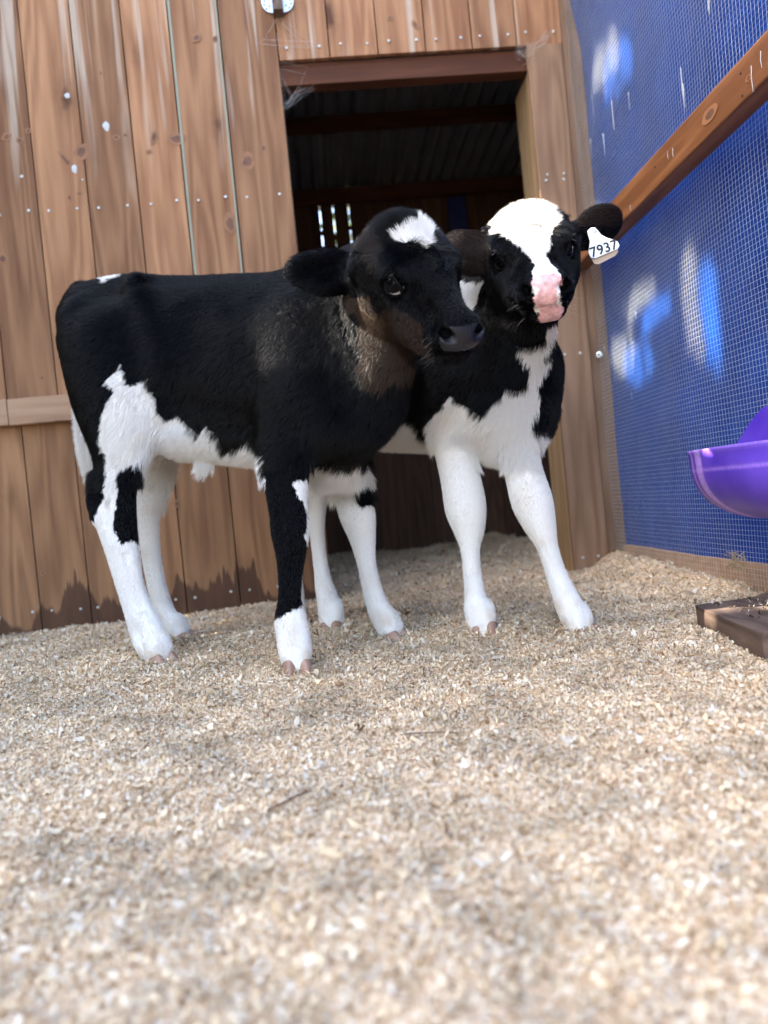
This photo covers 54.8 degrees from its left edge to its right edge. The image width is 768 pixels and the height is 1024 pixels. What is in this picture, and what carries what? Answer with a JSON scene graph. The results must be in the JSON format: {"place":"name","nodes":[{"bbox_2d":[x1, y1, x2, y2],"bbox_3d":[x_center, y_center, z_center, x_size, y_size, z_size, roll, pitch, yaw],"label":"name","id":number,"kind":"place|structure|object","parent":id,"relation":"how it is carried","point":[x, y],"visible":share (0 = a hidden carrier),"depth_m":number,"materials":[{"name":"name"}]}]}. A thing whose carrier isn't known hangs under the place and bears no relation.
{"place":"outdoors","nodes":[
{"label":"outdoors","id":0,"kind":"place"},
{"bbox_2d":[319,209,351,245],"label":"sky","id":1,"kind":"structure","parent":0,"point":[332,209],"materials":[{"name":"white"}]},
{"bbox_2d":[0,532,767,1023],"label":"bedding floor","id":2,"kind":"structure","parent":0,"point":[442,994],"depth_m":0.69,"materials":[{"name":"beige wood"}]},
{"bbox_2d":[54,206,485,676],"bbox_3d":[-0.256,-0.135,1.613,1.162,0.935,0.440,-5,1,29],"label":"calf","id":3,"kind":"object","parent":2,"relation":"on","point":[290,380],"visible":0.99,"depth_m":1.50},
{"bbox_2d":[0,0,625,635],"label":"plank wall","id":4,"kind":"structure","parent":2,"relation":"on","point":[90,146],"depth_m":2.48,"materials":[{"name":"brown wood"}]},
{"bbox_2d":[261,0,293,16],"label":"hanging bracket","id":5,"kind":"object","parent":4,"relation":"attached to","point":[278,7],"visible":1,"depth_m":2.48,"materials":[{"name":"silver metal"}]},
{"bbox_2d":[263,15,314,47],"bbox_3d":[-0.329,-1.614,2.487,0.189,0.119,0.029,-6,1,-3],"label":"cobweb","id":6,"kind":"object","parent":4,"relation":"attached to","point":[287,37],"visible":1,"depth_m":2.48,"materials":[{"name":"grey"}]},
{"bbox_2d":[281,62,312,108],"bbox_3d":[-0.266,-1.452,2.532,0.186,0.149,0.039,-6,1,-13],"label":"cobweb","id":7,"kind":"object","parent":4,"relation":"attached to","point":[296,92],"visible":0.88,"depth_m":2.53,"materials":[{"name":"grey"}]},
{"bbox_2d":[514,31,551,60],"bbox_3d":[0.505,-1.599,2.549,0.149,0.105,0.072,-5,1,20],"label":"cobweb","id":8,"kind":"object","parent":4,"relation":"attached to","point":[532,46],"visible":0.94,"depth_m":2.54,"materials":[{"name":"grey"}]},
{"bbox_2d":[564,0,767,592],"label":"wire mesh","id":9,"kind":"object","parent":4,"relation":"attached to","point":[717,508],"visible":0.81,"depth_m":2.01,"materials":[{"name":"blue"}]},
{"bbox_2d":[596,351,602,357],"bbox_3d":[0.738,-0.540,2.542,0.022,0.022,0.007,-5,1,27],"label":"washer","id":10,"kind":"object","parent":9,"relation":"attached to","point":[599,354],"visible":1,"depth_m":2.54,"materials":[{"name":"silver metal"}]},
{"bbox_2d":[570,0,767,562],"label":"tarpaulin","id":11,"kind":"object","parent":9,"relation":"hanging from","point":[736,524],"visible":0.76,"depth_m":2.01,"materials":[{"name":"blue plastic"}]},
{"bbox_2d":[580,30,767,270],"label":"timber rail","id":12,"kind":"object","parent":9,"relation":"attached to","point":[736,98],"visible":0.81,"depth_m":1.65,"materials":[{"name":"brown wood"}]},
{"bbox_2d":[687,405,767,518],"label":"feed trough","id":13,"kind":"object","parent":9,"relation":"hanging from","point":[733,478],"visible":1,"depth_m":1.46,"materials":[{"name":"purple plastic"}]},
{"bbox_2d":[724,551,747,573],"bbox_3d":[0.836,0.117,1.759,0.018,0.050,0.086,-6,1,-3],"label":"straw tangle","id":14,"kind":"object","parent":9,"relation":"attached to","point":[734,558],"visible":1,"depth_m":1.76,"materials":[{"name":"beige plant"}]},
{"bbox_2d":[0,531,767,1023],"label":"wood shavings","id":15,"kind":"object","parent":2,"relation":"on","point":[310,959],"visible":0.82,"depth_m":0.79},
{"bbox_2d":[267,790,307,811],"bbox_3d":[-0.106,0.319,0.817,0.004,0.004,0.056,-5,1,44],"label":"twig","id":16,"kind":"object","parent":15,"relation":"on","point":[280,804],"visible":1,"depth_m":0.81,"materials":[{"name":"brown wood"}]},
{"bbox_2d":[404,731,467,734],"bbox_3d":[0.073,0.303,1.016,0.090,0.005,0.002,-5,1,8],"label":"twig","id":17,"kind":"object","parent":15,"relation":"on","point":[432,732],"visible":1,"depth_m":1.02,"materials":[{"name":"brown wood"}]},
{"bbox_2d":[301,198,623,636],"bbox_3d":[0.092,-0.153,1.776,0.385,0.908,1.068,-6,1,-42],"label":"calf","id":18,"kind":"object","parent":2,"relation":"on","point":[494,399],"visible":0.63,"depth_m":1.56},
{"bbox_2d":[622,544,767,592],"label":"base board","id":19,"kind":"object","parent":2,"relation":"on","point":[760,566],"visible":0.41,"depth_m":1.95,"materials":[{"name":"brown wood"}]},
{"bbox_2d":[695,593,767,661],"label":"timber block","id":20,"kind":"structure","parent":2,"relation":"on","point":[739,629],"depth_m":1.37,"materials":[{"name":"brown wood"}]},
{"bbox_2d":[711,594,767,617],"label":"seed husks","id":21,"kind":"object","parent":20,"relation":"on","point":[716,602],"visible":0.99,"depth_m":1.46},
{"label":"ground","id":22,"kind":"structure","parent":0,"visible":0},
{"bbox_2d":[320,208,351,246],"bbox_3d":[-0.430,-1.277,6.614,2.717,3.283,1.292,-6,1,-3],"label":"shrub","id":23,"kind":"object","parent":22,"relation":"on","point":[334,226],"depth_m":6.45,"materials":[{"name":"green plant"}]},
{"bbox_2d":[121,0,594,596],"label":"back room","id":24,"kind":"object","parent":22,"relation":"on","point":[445,158],"visible":0.15,"depth_m":4.56,"materials":[{"name":"brown wood"}]}
]}

